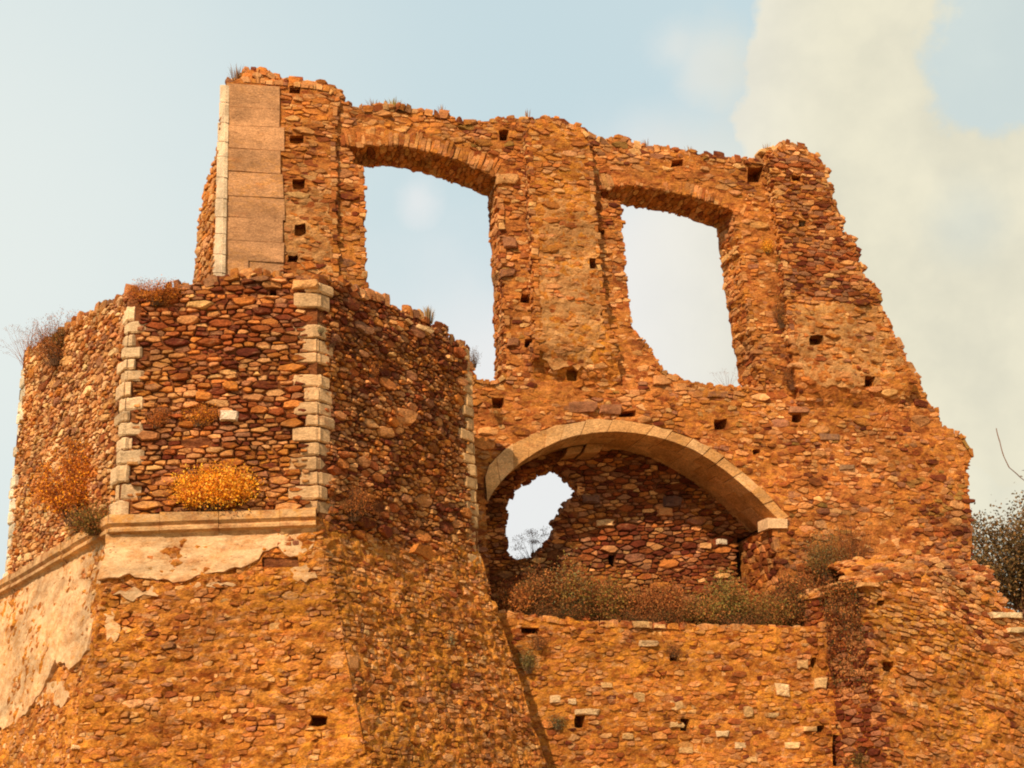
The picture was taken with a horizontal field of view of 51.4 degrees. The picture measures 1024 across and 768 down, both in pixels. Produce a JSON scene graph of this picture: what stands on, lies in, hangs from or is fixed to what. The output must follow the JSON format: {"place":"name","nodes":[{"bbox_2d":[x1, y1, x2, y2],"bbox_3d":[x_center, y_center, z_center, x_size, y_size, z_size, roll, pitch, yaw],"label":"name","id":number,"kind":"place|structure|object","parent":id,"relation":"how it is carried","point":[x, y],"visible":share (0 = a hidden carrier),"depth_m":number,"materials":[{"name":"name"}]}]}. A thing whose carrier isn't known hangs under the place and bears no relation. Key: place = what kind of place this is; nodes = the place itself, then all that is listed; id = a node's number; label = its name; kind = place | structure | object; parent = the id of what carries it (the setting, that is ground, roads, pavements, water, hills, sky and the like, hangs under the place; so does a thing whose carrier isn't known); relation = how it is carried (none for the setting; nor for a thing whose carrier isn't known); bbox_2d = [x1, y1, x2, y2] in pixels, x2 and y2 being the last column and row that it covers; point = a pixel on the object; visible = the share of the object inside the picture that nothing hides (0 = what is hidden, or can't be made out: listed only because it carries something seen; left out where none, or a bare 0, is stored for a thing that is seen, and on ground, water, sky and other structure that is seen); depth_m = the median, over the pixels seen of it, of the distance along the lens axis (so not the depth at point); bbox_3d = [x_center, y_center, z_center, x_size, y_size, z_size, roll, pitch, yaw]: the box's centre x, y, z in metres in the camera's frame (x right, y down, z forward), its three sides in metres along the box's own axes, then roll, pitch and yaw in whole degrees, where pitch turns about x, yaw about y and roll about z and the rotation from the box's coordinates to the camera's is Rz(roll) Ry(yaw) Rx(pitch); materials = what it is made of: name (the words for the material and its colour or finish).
{"place":"outdoors","nodes":[
{"label":"outdoors","id":0,"kind":"place"},
{"bbox_2d":[0,0,1023,608],"label":"sky","id":1,"kind":"structure","parent":0,"point":[109,109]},
{"bbox_3d":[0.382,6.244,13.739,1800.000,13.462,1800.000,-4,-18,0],"label":"ground","id":2,"kind":"structure","parent":0,"visible":0},
{"bbox_2d":[0,507,546,767],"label":"battered base","id":3,"kind":"object","parent":2,"relation":"on","point":[201,639],"visible":0.99,"depth_m":15.09,"materials":[{"name":"stone"}]},
{"bbox_2d":[62,494,116,538],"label":"dark shrub","id":4,"kind":"object","parent":3,"relation":"on","point":[88,524],"visible":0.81,"depth_m":15.35,"materials":[{"name":"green plant"}]},
{"bbox_2d":[151,459,267,512],"bbox_3d":[-4.368,1.448,15.434,1.686,0.925,0.777,-4,-18,0],"label":"yellow bush","id":5,"kind":"object","parent":3,"relation":"on","point":[214,492],"visible":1,"depth_m":15.31,"materials":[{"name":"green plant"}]},
{"bbox_2d":[3,268,480,576],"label":"polygonal tower","id":6,"kind":"structure","parent":3,"relation":"on","point":[307,418],"depth_m":16.55,"materials":[{"name":"stone"}]},
{"bbox_2d":[2,318,43,365],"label":"dead flower stalks","id":7,"kind":"object","parent":6,"relation":"on","point":[22,340],"visible":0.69,"depth_m":21.76,"materials":[{"name":"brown plant"}]},
{"bbox_2d":[20,308,76,366],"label":"dry shrub","id":8,"kind":"object","parent":6,"relation":"on","point":[52,348],"visible":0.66,"depth_m":19.22,"materials":[{"name":"brown plant"}]},
{"bbox_2d":[48,326,63,348],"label":"dark shrub","id":9,"kind":"object","parent":6,"relation":"on","point":[59,337],"visible":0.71,"depth_m":19.22,"materials":[{"name":"brown plant"}]},
{"bbox_2d":[18,434,96,526],"bbox_3d":[-6.762,1.475,16.700,1.928,1.516,0.800,-4,-18,0],"label":"rusty bush","id":10,"kind":"object","parent":6,"relation":"on","point":[59,498],"visible":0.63,"depth_m":16.56,"materials":[{"name":"orange plant"}]},
{"bbox_2d":[125,274,186,306],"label":"dry shrub","id":11,"kind":"object","parent":6,"relation":"on","point":[155,291],"visible":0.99,"depth_m":16.25,"materials":[{"name":"brown plant"}]},
{"bbox_2d":[137,402,174,429],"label":"rusty bush","id":12,"kind":"object","parent":6,"relation":"attached to","point":[158,416],"visible":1,"depth_m":15.67,"materials":[{"name":"brown plant"}]},
{"bbox_2d":[176,402,222,429],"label":"rusty bush","id":13,"kind":"object","parent":6,"relation":"attached to","point":[199,422],"visible":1,"depth_m":15.73,"materials":[{"name":"orange plant"}]},
{"bbox_2d":[315,323,328,336],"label":"silver weed","id":14,"kind":"object","parent":6,"relation":"on","point":[321,332],"visible":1,"depth_m":16.41,"materials":[{"name":"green plant"}]},
{"bbox_2d":[325,330,342,350],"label":"dry shrub","id":15,"kind":"object","parent":6,"relation":"on","point":[332,342],"visible":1,"depth_m":16.58,"materials":[{"name":"brown plant"}]},
{"bbox_2d":[339,480,377,521],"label":"dry shrub","id":16,"kind":"object","parent":6,"relation":"on","point":[355,510],"visible":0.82,"depth_m":16.16,"materials":[{"name":"brown plant"}]},
{"bbox_2d":[366,362,383,377],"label":"dry shrub","id":17,"kind":"object","parent":6,"relation":"on","point":[374,373],"visible":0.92,"depth_m":17.34,"materials":[{"name":"brown plant"}]},
{"bbox_2d":[423,306,435,323],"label":"grass tuft","id":18,"kind":"object","parent":6,"relation":"on","point":[427,312],"visible":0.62,"depth_m":19.62,"materials":[{"name":"beige plant"}]},
{"bbox_2d":[470,348,481,367],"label":"dry shrub","id":19,"kind":"object","parent":6,"relation":"on","point":[474,361],"visible":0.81,"depth_m":21.12,"materials":[{"name":"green plant"}]},
{"bbox_2d":[446,631,457,646],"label":"silver weed","id":20,"kind":"object","parent":3,"relation":"on","point":[452,639],"visible":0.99,"depth_m":17.07,"materials":[{"name":"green plant"}]},
{"bbox_2d":[224,66,974,625],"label":"ruined facade","id":21,"kind":"structure","parent":2,"relation":"on","point":[832,438],"depth_m":23.35,"materials":[{"name":"stone"}]},
{"bbox_2d":[192,85,228,282],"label":"side wall","id":22,"kind":"structure","parent":21,"relation":"attached to","point":[210,252],"depth_m":22.00,"materials":[{"name":"stone"}]},
{"bbox_2d":[226,63,242,80],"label":"grass tuft","id":23,"kind":"object","parent":21,"relation":"on","point":[237,72],"visible":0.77,"depth_m":22.71,"materials":[{"name":"beige plant"}]},
{"bbox_2d":[388,97,401,105],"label":"grass tuft","id":24,"kind":"object","parent":21,"relation":"on","point":[393,101],"visible":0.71,"depth_m":23.53,"materials":[{"name":"beige plant"}]},
{"bbox_2d":[395,103,405,112],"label":"dark shrub","id":25,"kind":"object","parent":21,"relation":"on","point":[400,111],"visible":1,"depth_m":23.46,"materials":[{"name":"brown plant"}]},
{"bbox_2d":[713,368,740,385],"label":"dead flower stalks","id":26,"kind":"object","parent":21,"relation":"on","point":[722,378],"visible":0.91,"depth_m":23.95,"materials":[{"name":"brown plant"}]},
{"bbox_2d":[761,236,774,253],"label":"yellow weed","id":27,"kind":"object","parent":21,"relation":"on","point":[767,249],"visible":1,"depth_m":24.75,"materials":[{"name":"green plant"}]},
{"bbox_2d":[768,294,786,327],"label":"dry shrub","id":28,"kind":"object","parent":21,"relation":"on","point":[781,323],"visible":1,"depth_m":24.20,"materials":[{"name":"brown plant"}]},
{"bbox_2d":[779,363,799,389],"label":"dry shrub","id":29,"kind":"object","parent":21,"relation":"on","point":[791,383],"visible":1,"depth_m":23.69,"materials":[{"name":"brown plant"}]},
{"bbox_2d":[498,609,844,767],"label":"terrace wall","id":30,"kind":"structure","parent":2,"relation":"on","point":[623,694],"depth_m":19.85,"materials":[{"name":"stone"}]},
{"bbox_2d":[490,576,538,614],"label":"ledge bush","id":31,"kind":"object","parent":30,"relation":"on","point":[515,602],"visible":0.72,"depth_m":20.01,"materials":[{"name":"brown plant"}]},
{"bbox_2d":[517,646,541,673],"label":"green shrub","id":32,"kind":"object","parent":30,"relation":"on","point":[528,663],"visible":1,"depth_m":19.23,"materials":[{"name":"green plant"}]},
{"bbox_2d":[507,551,570,616],"bbox_3d":[0.547,3.952,20.458,1.301,1.470,1.208,-4,-18,0],"label":"ledge bush","id":33,"kind":"object","parent":30,"relation":"on","point":[544,595],"visible":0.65,"depth_m":20.32,"materials":[{"name":"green plant"}]},
{"bbox_2d":[527,631,550,651],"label":"dry shrub","id":34,"kind":"object","parent":30,"relation":"on","point":[542,645],"visible":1,"depth_m":19.42,"materials":[{"name":"brown plant"}]},
{"bbox_2d":[547,712,569,729],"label":"green shrub","id":35,"kind":"object","parent":30,"relation":"on","point":[556,726],"visible":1,"depth_m":19.05,"materials":[{"name":"green plant"}]},
{"bbox_2d":[504,596,613,620],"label":"undergrowth clump","id":36,"kind":"object","parent":30,"relation":"on","point":[562,614],"visible":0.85,"depth_m":19.92,"materials":[{"name":"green plant"}]},
{"bbox_2d":[540,541,601,619],"bbox_3d":[1.129,3.890,20.551,1.227,1.725,1.080,-4,-18,0],"label":"ledge bush","id":37,"kind":"object","parent":30,"relation":"on","point":[575,588],"visible":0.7,"depth_m":20.42,"materials":[{"name":"green plant"}]},
{"bbox_2d":[582,570,641,621],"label":"ledge bush","id":38,"kind":"object","parent":30,"relation":"on","point":[612,599],"visible":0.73,"depth_m":20.70,"materials":[{"name":"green plant"}]},
{"bbox_2d":[486,449,756,624],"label":"infill wall","id":39,"kind":"structure","parent":30,"relation":"on","point":[635,517],"depth_m":23.36,"materials":[{"name":"stone"}]},
{"bbox_2d":[516,553,541,573],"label":"dark shrub","id":40,"kind":"object","parent":39,"relation":"on","point":[525,561],"visible":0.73,"depth_m":22.46,"materials":[{"name":"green plant"}]},
{"bbox_2d":[510,526,549,556],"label":"dead flower stalks","id":41,"kind":"object","parent":39,"relation":"on","point":[533,542],"visible":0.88,"depth_m":22.96,"materials":[{"name":"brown plant"}]},
{"bbox_2d":[615,583,663,620],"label":"ledge bush","id":42,"kind":"object","parent":30,"relation":"on","point":[638,600],"visible":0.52,"depth_m":20.76,"materials":[{"name":"brown plant"}]},
{"bbox_2d":[595,601,696,623],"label":"undergrowth clump","id":43,"kind":"object","parent":30,"relation":"on","point":[636,618],"visible":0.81,"depth_m":20.34,"materials":[{"name":"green plant"}]},
{"bbox_2d":[631,567,698,622],"bbox_3d":[2.967,4.241,20.880,1.346,1.377,1.202,-15,-21,31],"label":"ledge bush","id":44,"kind":"object","parent":30,"relation":"on","point":[669,599],"visible":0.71,"depth_m":20.68,"materials":[{"name":"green plant"}]},
{"bbox_2d":[661,640,686,658],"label":"dry shrub","id":45,"kind":"object","parent":30,"relation":"on","point":[672,653],"visible":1,"depth_m":20.05,"materials":[{"name":"brown plant"}]},
{"bbox_2d":[677,584,732,624],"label":"ledge bush","id":46,"kind":"object","parent":30,"relation":"on","point":[704,608],"visible":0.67,"depth_m":20.96,"materials":[{"name":"brown plant"}]},
{"bbox_2d":[697,565,759,624],"bbox_3d":[4.308,4.373,21.524,1.324,1.420,1.183,-4,-18,0],"label":"ledge bush","id":47,"kind":"object","parent":30,"relation":"on","point":[732,600],"visible":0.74,"depth_m":21.34,"materials":[{"name":"green plant"}]},
{"bbox_2d":[690,600,794,625],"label":"undergrowth clump","id":48,"kind":"object","parent":30,"relation":"on","point":[750,620],"visible":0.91,"depth_m":20.83,"materials":[{"name":"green plant"}]},
{"bbox_2d":[737,586,796,626],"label":"ledge bush","id":49,"kind":"object","parent":30,"relation":"on","point":[761,606],"visible":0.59,"depth_m":21.41,"materials":[{"name":"brown plant"}]},
{"bbox_2d":[763,562,819,626],"bbox_3d":[5.768,4.441,21.889,1.337,1.601,1.170,-4,-18,0],"label":"ledge bush","id":50,"kind":"object","parent":30,"relation":"on","point":[799,615],"visible":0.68,"depth_m":21.71,"materials":[{"name":"brown plant"}]},
{"bbox_2d":[787,544,844,600],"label":"ledge bush","id":51,"kind":"object","parent":30,"relation":"on","point":[813,575],"visible":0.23,"depth_m":22.10,"materials":[{"name":"brown plant"}]},
{"bbox_2d":[792,553,1023,767],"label":"corner buttress","id":52,"kind":"structure","parent":2,"relation":"on","point":[943,659],"depth_m":20.61,"materials":[{"name":"stone"}]},
{"bbox_2d":[798,524,849,582],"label":"green shrub","id":53,"kind":"object","parent":52,"relation":"on","point":[825,560],"visible":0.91,"depth_m":22.16,"materials":[{"name":"green plant"}]},
{"bbox_2d":[817,579,871,704],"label":"hanging roots","id":54,"kind":"object","parent":52,"relation":"hanging from","point":[833,586],"visible":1,"depth_m":20.45,"materials":[{"name":"brown plant"}]},
{"bbox_2d":[821,508,880,575],"bbox_3d":[7.164,3.447,22.520,1.377,1.641,0.805,-4,-18,0],"label":"dry shrub","id":55,"kind":"object","parent":52,"relation":"on","point":[851,550],"visible":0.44,"depth_m":22.50,"materials":[{"name":"brown plant"}]},
{"bbox_2d":[840,742,869,767],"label":"green shrub","id":56,"kind":"object","parent":52,"relation":"on","point":[856,762],"visible":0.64,"depth_m":19.91,"materials":[{"name":"green plant"}]},
{"bbox_2d":[971,428,1023,619],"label":"leafy tree","id":57,"kind":"object","parent":2,"relation":"on","point":[1008,569],"visible":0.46,"depth_m":27.06,"materials":[{"name":"green plant"}]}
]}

